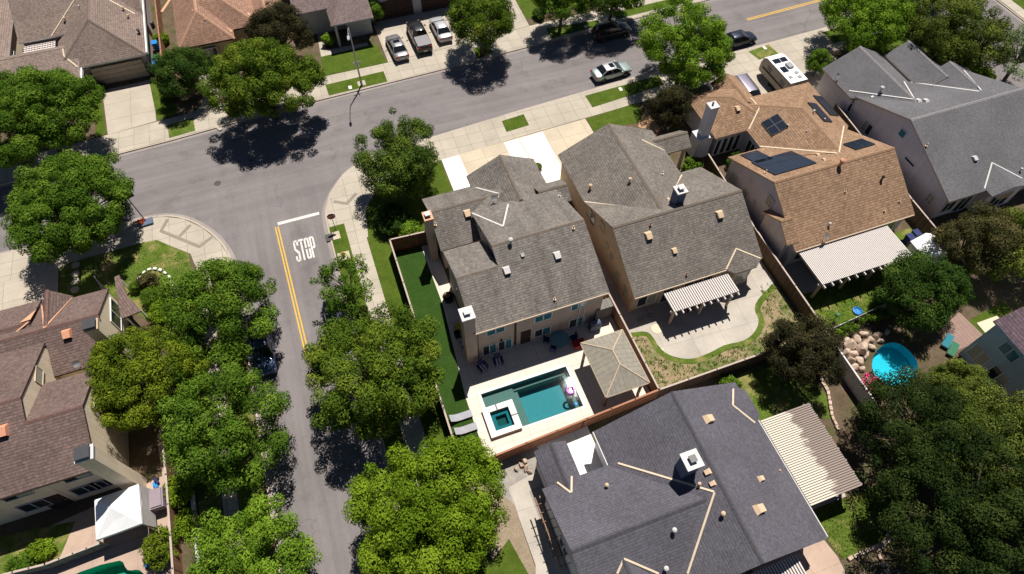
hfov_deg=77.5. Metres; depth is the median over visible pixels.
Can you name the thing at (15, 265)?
sidewalk
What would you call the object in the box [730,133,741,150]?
window
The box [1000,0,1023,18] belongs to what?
sidewalk
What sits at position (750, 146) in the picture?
window
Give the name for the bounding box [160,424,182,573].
wooden fence
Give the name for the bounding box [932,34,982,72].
broadleaf tree
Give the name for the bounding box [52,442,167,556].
patio
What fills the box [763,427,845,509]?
patio
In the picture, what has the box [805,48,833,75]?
broadleaf tree
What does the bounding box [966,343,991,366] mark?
window
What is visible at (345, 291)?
broadleaf tree
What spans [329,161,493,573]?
lawn
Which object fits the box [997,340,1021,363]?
window
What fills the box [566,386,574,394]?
pool float
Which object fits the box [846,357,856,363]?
boulder
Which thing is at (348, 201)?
kerb ramp band
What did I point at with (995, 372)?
window
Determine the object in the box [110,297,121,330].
window
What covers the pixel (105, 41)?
stucco house
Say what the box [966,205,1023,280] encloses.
broadleaf tree
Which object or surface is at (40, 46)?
patio cover
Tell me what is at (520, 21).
driveway
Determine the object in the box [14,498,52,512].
window
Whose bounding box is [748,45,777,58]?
lawn
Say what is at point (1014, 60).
broadleaf tree
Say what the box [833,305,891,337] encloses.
hedge
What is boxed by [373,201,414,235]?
shrub
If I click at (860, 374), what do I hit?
planting bed
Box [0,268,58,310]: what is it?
driveway
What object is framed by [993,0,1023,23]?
kerb
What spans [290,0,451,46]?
stucco house
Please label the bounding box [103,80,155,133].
driveway
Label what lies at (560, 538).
window
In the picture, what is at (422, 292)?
lawn
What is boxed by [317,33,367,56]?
path
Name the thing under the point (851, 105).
window
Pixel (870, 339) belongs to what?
boulder
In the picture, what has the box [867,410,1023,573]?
broadleaf tree
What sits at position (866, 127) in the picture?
window
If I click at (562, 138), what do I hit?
driveway
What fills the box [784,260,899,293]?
patio
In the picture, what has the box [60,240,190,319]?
lawn
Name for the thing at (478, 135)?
sidewalk
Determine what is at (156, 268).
stone edging
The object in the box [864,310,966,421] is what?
pool deck
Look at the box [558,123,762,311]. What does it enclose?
stucco house
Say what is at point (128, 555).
pool deck
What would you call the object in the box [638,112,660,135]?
path
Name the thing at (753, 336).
grass edge
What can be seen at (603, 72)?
parked car
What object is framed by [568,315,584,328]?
window
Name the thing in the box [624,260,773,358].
patio
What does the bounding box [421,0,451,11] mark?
garage door
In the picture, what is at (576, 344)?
patio chair
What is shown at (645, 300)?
window
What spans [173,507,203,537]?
shrub
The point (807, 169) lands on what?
stucco house
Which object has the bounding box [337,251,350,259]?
fire hydrant
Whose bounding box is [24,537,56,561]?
shrub
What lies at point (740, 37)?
parked car
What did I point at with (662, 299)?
window
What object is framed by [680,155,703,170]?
shrub
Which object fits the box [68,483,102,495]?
window
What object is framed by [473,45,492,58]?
lawn
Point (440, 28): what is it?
parked car
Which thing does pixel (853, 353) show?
boulder
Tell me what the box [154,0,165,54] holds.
wooden fence
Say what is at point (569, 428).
wooden fence
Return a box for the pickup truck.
[406,20,432,53]
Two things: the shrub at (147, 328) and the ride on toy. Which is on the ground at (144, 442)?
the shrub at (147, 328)
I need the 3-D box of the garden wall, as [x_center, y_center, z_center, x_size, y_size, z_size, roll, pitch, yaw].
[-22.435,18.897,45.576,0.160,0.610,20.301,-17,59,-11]
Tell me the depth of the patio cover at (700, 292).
55.04 m
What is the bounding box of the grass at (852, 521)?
[815,487,903,558]
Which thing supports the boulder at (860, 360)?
on the planting bed
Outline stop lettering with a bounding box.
[293,236,314,261]
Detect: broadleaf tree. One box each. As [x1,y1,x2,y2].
[0,64,105,169]
[0,148,135,264]
[83,324,210,432]
[147,45,215,97]
[154,361,293,495]
[158,256,280,367]
[182,492,323,573]
[195,36,327,119]
[242,0,315,54]
[301,299,447,440]
[309,253,373,317]
[341,433,510,573]
[351,107,439,199]
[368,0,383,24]
[445,0,516,55]
[532,0,591,30]
[588,0,646,20]
[634,0,735,90]
[644,84,693,128]
[760,312,847,392]
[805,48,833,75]
[818,0,919,51]
[850,364,1002,497]
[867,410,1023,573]
[872,247,975,333]
[894,0,1018,71]
[921,356,990,407]
[927,375,1023,504]
[931,199,1023,274]
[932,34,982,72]
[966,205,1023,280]
[986,23,1023,81]
[1004,462,1023,529]
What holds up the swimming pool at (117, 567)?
in the ground at (144, 442)
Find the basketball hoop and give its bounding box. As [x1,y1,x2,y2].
[128,193,153,227]
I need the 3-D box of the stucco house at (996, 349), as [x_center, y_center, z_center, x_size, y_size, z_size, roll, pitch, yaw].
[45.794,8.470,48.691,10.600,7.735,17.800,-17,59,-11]
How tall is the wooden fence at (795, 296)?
1.810 m
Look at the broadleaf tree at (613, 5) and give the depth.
74.52 m
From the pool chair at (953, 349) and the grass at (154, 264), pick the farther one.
the grass at (154, 264)
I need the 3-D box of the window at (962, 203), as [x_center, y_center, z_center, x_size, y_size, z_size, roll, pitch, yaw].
[44.233,-8.178,62.751,1.640,2.140,0.128,-17,59,-11]
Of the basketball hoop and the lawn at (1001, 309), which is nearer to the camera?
the lawn at (1001, 309)
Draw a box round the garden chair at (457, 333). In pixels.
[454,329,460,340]
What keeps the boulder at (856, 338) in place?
on the planting bed
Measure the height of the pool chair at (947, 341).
0.260 m
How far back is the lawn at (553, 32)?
79.17 m
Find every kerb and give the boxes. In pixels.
[0,0,714,187]
[0,213,285,573]
[322,16,906,520]
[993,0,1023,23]
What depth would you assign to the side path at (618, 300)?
58.17 m
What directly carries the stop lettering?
on the road
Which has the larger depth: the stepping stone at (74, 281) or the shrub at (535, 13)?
the shrub at (535, 13)
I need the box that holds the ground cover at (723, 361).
[635,284,797,386]
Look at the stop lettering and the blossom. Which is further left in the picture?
the stop lettering
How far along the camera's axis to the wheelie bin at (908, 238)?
60.69 m
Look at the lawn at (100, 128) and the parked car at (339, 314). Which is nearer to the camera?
the parked car at (339, 314)
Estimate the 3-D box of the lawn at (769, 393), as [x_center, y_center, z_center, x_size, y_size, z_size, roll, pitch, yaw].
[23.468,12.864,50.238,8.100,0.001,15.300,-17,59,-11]
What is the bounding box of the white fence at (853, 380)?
[824,348,879,409]
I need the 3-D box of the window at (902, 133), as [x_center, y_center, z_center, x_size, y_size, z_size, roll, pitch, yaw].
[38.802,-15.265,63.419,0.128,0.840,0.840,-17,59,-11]
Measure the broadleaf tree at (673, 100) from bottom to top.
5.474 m
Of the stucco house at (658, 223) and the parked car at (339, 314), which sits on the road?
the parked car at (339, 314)
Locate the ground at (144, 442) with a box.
[0,0,1023,573]
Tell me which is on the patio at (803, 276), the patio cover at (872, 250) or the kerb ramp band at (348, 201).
the patio cover at (872, 250)
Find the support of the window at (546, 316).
in the stucco house at (508, 237)
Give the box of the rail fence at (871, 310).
[830,296,906,332]
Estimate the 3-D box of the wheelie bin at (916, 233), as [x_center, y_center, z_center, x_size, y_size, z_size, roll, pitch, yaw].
[38.627,-4.959,61.287,0.640,1.064,0.800,-17,59,-11]
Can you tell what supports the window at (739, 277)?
in the stucco house at (658, 223)
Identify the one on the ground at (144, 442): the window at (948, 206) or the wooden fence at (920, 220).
the wooden fence at (920, 220)
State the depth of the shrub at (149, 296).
56.35 m
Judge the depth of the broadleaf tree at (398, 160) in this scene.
59.22 m
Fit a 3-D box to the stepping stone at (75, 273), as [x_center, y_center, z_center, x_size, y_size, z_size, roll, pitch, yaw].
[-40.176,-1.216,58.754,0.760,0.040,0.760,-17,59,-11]
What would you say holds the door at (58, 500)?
in the stucco house at (59, 446)
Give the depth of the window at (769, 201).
58.92 m
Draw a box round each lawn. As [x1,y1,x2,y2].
[0,521,74,573]
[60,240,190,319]
[95,100,105,136]
[150,80,178,118]
[167,118,194,137]
[183,263,273,573]
[321,44,386,75]
[326,71,386,94]
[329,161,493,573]
[395,247,479,445]
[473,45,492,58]
[492,539,527,573]
[502,114,528,131]
[516,0,576,18]
[546,20,599,37]
[586,75,662,106]
[587,103,642,130]
[614,0,1023,18]
[717,359,903,559]
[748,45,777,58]
[782,227,941,326]
[823,26,943,63]
[969,302,1012,333]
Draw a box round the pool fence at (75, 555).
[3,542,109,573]
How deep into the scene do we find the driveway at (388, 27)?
78.75 m
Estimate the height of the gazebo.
3.698 m
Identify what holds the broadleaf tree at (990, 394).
on the ground at (144, 442)
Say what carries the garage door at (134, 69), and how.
in the stucco house at (105, 41)
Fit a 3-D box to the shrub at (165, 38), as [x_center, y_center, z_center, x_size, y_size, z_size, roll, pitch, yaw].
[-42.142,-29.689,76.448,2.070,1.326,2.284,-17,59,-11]
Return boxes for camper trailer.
[759,54,806,90]
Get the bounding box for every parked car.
[247,326,278,376]
[321,298,350,337]
[385,34,408,61]
[429,16,452,42]
[590,60,631,82]
[592,20,631,42]
[726,29,757,49]
[735,73,760,95]
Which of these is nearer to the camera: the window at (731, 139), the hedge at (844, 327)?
the hedge at (844, 327)
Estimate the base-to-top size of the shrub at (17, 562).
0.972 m
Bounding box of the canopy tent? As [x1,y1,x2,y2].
[94,484,156,546]
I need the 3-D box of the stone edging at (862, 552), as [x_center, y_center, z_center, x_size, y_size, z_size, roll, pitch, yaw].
[26.732,18.703,46.373,5.619,0.263,0.306,-17,59,-11]
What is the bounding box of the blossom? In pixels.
[862,373,879,385]
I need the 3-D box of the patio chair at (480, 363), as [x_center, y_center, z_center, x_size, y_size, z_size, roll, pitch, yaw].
[-2.512,6.572,53.505,0.850,0.993,0.842,-35,64,-21]
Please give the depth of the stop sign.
60.25 m
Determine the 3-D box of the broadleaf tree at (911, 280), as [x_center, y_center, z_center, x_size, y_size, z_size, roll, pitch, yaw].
[35.182,0.572,55.023,7.185,5.770,7.614,40,65,22]
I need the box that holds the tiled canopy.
[114,275,152,328]
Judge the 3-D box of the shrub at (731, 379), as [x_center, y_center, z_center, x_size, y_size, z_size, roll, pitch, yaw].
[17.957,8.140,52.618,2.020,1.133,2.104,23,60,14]
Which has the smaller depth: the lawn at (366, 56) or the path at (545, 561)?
the path at (545, 561)
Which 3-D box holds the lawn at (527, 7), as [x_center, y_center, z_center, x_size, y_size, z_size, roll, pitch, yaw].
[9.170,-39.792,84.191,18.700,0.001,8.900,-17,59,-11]
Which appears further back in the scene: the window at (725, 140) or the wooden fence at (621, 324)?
the window at (725, 140)
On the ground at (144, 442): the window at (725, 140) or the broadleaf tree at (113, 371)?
the broadleaf tree at (113, 371)
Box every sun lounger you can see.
[449,409,472,422]
[454,422,477,434]
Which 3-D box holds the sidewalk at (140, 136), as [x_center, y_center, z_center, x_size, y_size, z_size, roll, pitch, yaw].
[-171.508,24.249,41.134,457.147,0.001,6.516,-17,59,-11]
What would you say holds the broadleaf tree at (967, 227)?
on the ground at (144, 442)
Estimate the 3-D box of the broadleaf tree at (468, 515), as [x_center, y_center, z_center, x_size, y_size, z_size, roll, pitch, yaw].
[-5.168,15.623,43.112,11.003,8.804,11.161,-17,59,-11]
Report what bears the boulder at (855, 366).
on the planting bed
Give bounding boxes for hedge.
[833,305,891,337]
[937,268,978,289]
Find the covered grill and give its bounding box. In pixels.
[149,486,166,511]
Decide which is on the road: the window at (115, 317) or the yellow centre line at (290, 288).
the yellow centre line at (290, 288)
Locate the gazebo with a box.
[580,329,649,406]
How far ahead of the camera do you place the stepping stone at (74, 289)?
57.80 m
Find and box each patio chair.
[476,358,488,372]
[492,353,503,366]
[543,334,549,343]
[549,345,556,353]
[569,331,577,342]
[572,337,583,349]
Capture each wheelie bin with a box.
[151,40,159,50]
[901,232,915,244]
[912,228,922,237]
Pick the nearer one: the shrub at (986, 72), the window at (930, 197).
the window at (930, 197)
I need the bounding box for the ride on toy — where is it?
[153,476,159,484]
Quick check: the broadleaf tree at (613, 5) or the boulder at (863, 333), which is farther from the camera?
the broadleaf tree at (613, 5)
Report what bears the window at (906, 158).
in the stucco house at (951, 132)
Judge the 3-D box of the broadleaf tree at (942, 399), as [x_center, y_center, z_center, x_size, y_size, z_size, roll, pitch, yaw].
[30.427,10.623,47.524,9.470,7.436,10.131,-17,59,-11]
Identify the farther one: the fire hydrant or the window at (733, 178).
the window at (733, 178)
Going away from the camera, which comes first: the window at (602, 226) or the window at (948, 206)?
the window at (602, 226)
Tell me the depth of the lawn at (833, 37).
78.16 m
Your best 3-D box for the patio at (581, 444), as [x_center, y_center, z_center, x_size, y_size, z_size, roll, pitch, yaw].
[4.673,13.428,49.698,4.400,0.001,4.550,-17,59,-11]
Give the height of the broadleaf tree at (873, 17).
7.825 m
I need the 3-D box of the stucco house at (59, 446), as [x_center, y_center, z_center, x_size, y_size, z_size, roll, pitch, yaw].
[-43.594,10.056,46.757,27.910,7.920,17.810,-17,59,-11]
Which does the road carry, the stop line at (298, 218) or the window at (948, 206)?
the stop line at (298, 218)
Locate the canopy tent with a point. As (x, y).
(120, 511)
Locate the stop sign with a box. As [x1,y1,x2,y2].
[327,213,335,228]
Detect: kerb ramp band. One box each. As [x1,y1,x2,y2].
[159,219,214,247]
[178,224,191,236]
[333,193,356,204]
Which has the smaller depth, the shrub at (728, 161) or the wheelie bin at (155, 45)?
the shrub at (728, 161)
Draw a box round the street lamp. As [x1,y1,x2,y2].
[347,28,365,85]
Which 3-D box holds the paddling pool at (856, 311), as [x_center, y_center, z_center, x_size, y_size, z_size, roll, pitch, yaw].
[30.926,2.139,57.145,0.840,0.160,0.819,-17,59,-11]
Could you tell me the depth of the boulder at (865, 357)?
54.40 m
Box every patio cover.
[23,41,55,52]
[663,273,739,324]
[751,555,806,573]
[760,403,861,505]
[798,225,911,297]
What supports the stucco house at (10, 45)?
on the ground at (144, 442)
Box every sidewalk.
[0,0,700,182]
[0,216,243,554]
[326,23,906,542]
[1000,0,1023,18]
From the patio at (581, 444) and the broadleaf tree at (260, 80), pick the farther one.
the broadleaf tree at (260, 80)
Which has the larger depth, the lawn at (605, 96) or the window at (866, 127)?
the lawn at (605, 96)
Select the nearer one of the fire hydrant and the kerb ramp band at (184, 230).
the fire hydrant
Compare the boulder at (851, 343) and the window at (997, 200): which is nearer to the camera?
the boulder at (851, 343)
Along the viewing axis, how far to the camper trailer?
71.75 m
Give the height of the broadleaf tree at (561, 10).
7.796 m
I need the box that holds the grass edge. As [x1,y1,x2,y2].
[630,285,776,363]
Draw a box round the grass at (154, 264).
[110,241,188,291]
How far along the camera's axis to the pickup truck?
75.96 m
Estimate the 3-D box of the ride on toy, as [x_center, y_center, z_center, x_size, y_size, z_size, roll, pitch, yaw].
[-26.945,14.672,48.303,0.366,0.556,0.635,-24,60,-15]
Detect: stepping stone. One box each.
[70,286,78,292]
[71,262,79,267]
[71,270,79,276]
[71,278,79,284]
[651,324,661,333]
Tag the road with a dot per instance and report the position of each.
(244, 206)
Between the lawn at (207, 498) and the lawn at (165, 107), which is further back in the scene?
the lawn at (165, 107)
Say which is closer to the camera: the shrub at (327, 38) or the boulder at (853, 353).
the boulder at (853, 353)
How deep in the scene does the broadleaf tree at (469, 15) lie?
70.59 m
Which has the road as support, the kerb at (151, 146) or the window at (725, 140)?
the kerb at (151, 146)
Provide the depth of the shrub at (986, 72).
72.54 m
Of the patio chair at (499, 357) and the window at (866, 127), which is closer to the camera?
the patio chair at (499, 357)
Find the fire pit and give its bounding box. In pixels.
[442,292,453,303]
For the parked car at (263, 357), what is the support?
on the road
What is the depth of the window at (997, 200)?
62.68 m
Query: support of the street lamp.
on the lawn at (342, 86)
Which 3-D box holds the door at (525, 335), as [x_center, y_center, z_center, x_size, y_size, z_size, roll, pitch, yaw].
[1.171,4.260,54.363,0.900,2.080,0.160,-17,59,-11]
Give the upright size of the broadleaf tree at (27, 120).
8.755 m
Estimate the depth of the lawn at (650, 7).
81.43 m
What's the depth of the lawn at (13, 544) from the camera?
46.17 m
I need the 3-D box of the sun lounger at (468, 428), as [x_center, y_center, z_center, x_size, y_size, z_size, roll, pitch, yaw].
[-3.657,11.264,50.679,1.800,0.620,0.600,-17,59,-11]
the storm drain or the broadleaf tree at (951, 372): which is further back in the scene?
the storm drain
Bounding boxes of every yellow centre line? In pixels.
[275,226,307,353]
[747,0,818,19]
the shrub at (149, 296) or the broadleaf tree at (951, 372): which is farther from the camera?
the shrub at (149, 296)
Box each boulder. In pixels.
[842,348,850,354]
[843,338,857,349]
[845,350,858,357]
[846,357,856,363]
[851,363,858,370]
[852,334,861,344]
[854,337,867,354]
[854,356,863,364]
[859,331,868,336]
[859,366,864,372]
[862,351,868,360]
[867,336,873,342]
[868,344,876,349]
[872,332,882,338]
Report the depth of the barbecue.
55.19 m
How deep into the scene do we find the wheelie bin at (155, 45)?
75.63 m
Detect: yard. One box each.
[468,482,535,573]
[491,447,560,557]
[633,281,810,387]
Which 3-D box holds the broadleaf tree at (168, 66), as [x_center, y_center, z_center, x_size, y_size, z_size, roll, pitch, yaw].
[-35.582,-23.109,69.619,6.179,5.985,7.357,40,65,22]
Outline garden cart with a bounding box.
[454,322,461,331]
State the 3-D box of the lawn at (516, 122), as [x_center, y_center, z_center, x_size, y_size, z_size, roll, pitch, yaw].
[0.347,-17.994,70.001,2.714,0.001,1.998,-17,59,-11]
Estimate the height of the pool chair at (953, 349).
0.260 m
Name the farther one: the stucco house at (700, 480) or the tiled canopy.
the tiled canopy
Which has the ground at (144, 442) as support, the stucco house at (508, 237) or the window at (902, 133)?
the stucco house at (508, 237)
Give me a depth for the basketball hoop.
61.75 m
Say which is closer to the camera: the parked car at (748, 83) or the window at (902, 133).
the window at (902, 133)
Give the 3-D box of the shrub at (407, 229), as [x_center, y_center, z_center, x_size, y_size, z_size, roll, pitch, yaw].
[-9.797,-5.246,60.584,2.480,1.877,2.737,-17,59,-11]
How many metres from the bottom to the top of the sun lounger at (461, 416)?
0.620 m
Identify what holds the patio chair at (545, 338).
on the pool deck at (531, 357)
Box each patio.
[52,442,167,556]
[537,426,602,474]
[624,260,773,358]
[752,540,845,573]
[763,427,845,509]
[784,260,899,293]
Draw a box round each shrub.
[3,549,34,571]
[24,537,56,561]
[92,82,106,94]
[127,280,141,292]
[132,325,160,349]
[135,271,159,289]
[138,524,179,571]
[139,284,163,306]
[145,297,170,325]
[151,32,169,44]
[163,473,197,508]
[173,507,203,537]
[320,32,334,45]
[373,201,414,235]
[395,219,420,243]
[532,7,546,20]
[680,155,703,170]
[718,374,742,387]
[726,151,742,166]
[975,66,996,79]
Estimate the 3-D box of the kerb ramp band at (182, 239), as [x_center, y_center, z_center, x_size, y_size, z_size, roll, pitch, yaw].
[-31.461,-5.103,61.378,5.677,0.002,1.800,19,59,11]
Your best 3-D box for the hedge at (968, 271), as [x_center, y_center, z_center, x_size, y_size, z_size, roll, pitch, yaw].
[39.475,-0.502,58.316,7.411,1.542,1.309,-17,59,-11]
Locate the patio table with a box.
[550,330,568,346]
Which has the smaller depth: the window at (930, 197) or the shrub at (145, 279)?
the shrub at (145, 279)
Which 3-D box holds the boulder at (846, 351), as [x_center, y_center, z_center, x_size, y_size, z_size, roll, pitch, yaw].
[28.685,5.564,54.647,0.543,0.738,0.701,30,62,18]
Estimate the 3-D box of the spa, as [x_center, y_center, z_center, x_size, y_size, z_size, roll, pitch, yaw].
[-0.800,10.765,51.502,2.630,1.023,2.560,-17,59,-11]
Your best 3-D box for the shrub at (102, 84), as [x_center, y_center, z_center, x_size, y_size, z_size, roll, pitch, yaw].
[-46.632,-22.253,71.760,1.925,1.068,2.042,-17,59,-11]
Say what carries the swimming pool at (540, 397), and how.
in the pool deck at (531, 357)
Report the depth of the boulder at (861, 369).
53.79 m
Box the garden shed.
[907,233,946,265]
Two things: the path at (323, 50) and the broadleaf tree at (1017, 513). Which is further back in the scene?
the path at (323, 50)
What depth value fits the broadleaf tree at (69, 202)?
55.50 m
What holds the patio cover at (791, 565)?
on the patio at (820, 557)
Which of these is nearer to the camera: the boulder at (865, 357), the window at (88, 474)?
the window at (88, 474)
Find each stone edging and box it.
[137,267,174,288]
[808,360,839,430]
[847,537,897,560]
[876,516,910,573]
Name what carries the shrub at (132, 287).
on the lawn at (100, 267)
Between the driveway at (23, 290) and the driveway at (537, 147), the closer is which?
the driveway at (23, 290)
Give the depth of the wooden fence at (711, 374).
52.61 m
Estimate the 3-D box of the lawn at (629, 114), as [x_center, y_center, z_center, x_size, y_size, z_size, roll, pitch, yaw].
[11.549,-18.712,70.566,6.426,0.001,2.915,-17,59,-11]
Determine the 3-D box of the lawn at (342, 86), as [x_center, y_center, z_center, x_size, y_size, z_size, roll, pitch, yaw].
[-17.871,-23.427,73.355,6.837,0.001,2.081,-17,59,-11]
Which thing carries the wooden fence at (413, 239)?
on the ground at (144, 442)
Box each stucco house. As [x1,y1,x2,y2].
[0,0,23,57]
[0,0,152,114]
[0,288,146,524]
[160,0,277,63]
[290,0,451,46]
[421,155,613,363]
[534,382,827,573]
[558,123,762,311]
[685,73,914,265]
[816,40,1023,217]
[959,307,1023,423]
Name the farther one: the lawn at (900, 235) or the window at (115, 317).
the lawn at (900, 235)
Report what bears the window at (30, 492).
in the stucco house at (59, 446)
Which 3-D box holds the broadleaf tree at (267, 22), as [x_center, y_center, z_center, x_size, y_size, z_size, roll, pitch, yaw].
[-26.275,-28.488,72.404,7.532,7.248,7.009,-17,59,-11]
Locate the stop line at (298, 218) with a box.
[277,212,318,224]
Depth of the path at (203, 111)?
70.38 m
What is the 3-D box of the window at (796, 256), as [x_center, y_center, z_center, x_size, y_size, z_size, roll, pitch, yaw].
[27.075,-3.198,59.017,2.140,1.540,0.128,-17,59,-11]
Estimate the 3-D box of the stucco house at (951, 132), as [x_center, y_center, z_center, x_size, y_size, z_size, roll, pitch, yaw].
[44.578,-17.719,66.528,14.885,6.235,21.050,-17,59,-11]
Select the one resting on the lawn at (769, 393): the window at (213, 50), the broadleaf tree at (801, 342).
the broadleaf tree at (801, 342)
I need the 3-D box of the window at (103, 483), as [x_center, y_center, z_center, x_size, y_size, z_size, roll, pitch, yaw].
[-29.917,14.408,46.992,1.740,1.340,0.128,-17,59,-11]
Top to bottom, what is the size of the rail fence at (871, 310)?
1.160 m
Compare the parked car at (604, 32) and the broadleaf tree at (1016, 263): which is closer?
the broadleaf tree at (1016, 263)
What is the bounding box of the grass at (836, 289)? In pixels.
[808,275,891,326]
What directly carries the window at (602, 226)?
in the stucco house at (658, 223)
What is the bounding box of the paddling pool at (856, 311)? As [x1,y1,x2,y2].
[853,307,862,314]
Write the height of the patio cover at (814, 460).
2.790 m
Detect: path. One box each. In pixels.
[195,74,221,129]
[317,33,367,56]
[508,471,569,573]
[593,245,626,318]
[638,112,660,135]
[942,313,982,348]
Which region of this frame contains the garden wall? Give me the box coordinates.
[190,475,200,567]
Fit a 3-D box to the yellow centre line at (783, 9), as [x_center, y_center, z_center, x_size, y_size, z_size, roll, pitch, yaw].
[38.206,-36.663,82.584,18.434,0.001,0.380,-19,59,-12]
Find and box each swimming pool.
[77,561,142,573]
[478,363,586,438]
[872,343,917,385]
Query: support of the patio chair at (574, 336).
on the pool deck at (531, 357)
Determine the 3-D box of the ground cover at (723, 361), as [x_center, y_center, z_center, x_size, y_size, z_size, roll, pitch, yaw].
[17.959,4.197,55.760,15.592,0.332,6.641,-17,59,-11]
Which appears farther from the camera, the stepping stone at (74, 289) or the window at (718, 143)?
the window at (718, 143)
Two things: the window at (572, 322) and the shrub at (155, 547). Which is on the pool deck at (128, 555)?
the shrub at (155, 547)
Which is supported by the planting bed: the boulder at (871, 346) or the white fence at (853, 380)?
the boulder at (871, 346)
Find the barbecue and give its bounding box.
[587,319,601,332]
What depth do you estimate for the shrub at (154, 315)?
55.05 m
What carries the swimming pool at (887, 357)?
in the ground at (144, 442)
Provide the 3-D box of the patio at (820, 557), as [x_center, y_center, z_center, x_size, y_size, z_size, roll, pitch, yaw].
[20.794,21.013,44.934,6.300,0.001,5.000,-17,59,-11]
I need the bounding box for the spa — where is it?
[482,399,522,438]
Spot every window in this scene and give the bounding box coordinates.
[1,491,34,502]
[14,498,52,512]
[34,365,43,385]
[63,473,92,483]
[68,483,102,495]
[88,479,113,489]
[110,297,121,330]
[201,47,220,58]
[482,342,496,355]
[486,326,504,336]
[498,338,511,351]
[534,311,552,323]
[534,325,550,337]
[559,536,567,558]
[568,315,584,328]
[570,301,585,311]
[586,206,595,226]
[599,220,604,232]
[614,269,619,282]
[621,284,627,298]
[635,293,657,307]
[658,287,674,303]
[683,275,713,286]
[712,138,722,155]
[718,137,728,153]
[724,135,735,152]
[729,172,737,185]
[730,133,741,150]
[732,270,750,283]
[742,187,748,200]
[743,138,757,152]
[765,194,774,208]
[792,252,800,260]
[847,102,853,112]
[860,119,873,136]
[886,221,896,228]
[897,128,906,138]
[904,156,915,167]
[923,191,936,205]
[938,200,958,213]
[949,195,974,212]
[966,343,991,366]
[983,190,1014,208]
[985,364,1010,387]
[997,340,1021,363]
[1004,388,1023,409]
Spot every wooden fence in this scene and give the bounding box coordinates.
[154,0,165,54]
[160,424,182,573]
[389,231,453,439]
[468,389,658,472]
[603,294,658,391]
[655,344,786,398]
[703,153,823,331]
[833,103,964,269]
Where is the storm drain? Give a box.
[325,231,340,241]
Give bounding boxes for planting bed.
[836,328,872,381]
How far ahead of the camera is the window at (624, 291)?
56.44 m
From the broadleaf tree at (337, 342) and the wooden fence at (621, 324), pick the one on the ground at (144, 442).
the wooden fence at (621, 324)
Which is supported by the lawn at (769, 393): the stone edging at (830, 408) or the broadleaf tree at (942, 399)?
the stone edging at (830, 408)
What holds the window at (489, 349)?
in the stucco house at (508, 237)
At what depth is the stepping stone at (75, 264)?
59.26 m
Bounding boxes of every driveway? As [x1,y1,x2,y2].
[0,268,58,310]
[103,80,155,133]
[373,6,471,61]
[442,119,593,182]
[442,132,560,189]
[477,0,528,34]
[707,53,835,93]
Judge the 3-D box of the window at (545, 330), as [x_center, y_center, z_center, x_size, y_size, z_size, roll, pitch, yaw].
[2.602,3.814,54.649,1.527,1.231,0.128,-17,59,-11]
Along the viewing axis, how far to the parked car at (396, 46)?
75.06 m
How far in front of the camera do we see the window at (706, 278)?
56.62 m
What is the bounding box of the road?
[0,0,1023,573]
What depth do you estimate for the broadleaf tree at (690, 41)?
67.43 m
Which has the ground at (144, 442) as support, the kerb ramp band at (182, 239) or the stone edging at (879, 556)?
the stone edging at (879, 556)
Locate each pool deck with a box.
[33,531,171,573]
[421,245,649,454]
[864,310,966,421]
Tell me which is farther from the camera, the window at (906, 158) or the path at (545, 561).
the window at (906, 158)
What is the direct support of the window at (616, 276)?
in the stucco house at (658, 223)
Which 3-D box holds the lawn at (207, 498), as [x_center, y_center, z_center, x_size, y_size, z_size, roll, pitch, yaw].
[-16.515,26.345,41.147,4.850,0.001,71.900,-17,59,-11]
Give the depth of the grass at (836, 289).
57.83 m
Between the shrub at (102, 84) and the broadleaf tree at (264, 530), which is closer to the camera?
the broadleaf tree at (264, 530)
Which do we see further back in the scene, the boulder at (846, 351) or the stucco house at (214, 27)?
the stucco house at (214, 27)
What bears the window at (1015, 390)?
in the stucco house at (996, 349)
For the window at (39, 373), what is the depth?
47.46 m
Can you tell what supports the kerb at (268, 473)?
on the road
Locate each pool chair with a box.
[941,333,954,348]
[946,341,959,356]
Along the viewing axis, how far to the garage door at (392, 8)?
79.28 m
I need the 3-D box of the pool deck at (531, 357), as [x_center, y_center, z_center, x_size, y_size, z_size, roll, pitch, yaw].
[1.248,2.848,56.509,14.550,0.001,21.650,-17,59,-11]
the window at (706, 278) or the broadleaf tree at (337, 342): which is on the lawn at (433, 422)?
the broadleaf tree at (337, 342)
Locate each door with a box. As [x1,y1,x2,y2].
[37,494,74,508]
[90,59,149,83]
[375,0,413,21]
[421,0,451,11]
[520,329,530,343]
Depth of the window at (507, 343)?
54.18 m
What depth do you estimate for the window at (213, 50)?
73.57 m
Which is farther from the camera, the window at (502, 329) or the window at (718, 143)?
the window at (718, 143)
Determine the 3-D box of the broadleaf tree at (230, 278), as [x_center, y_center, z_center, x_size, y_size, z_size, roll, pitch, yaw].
[-23.521,2.324,51.903,9.530,8.216,11.195,-17,59,-11]
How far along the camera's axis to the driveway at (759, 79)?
74.44 m

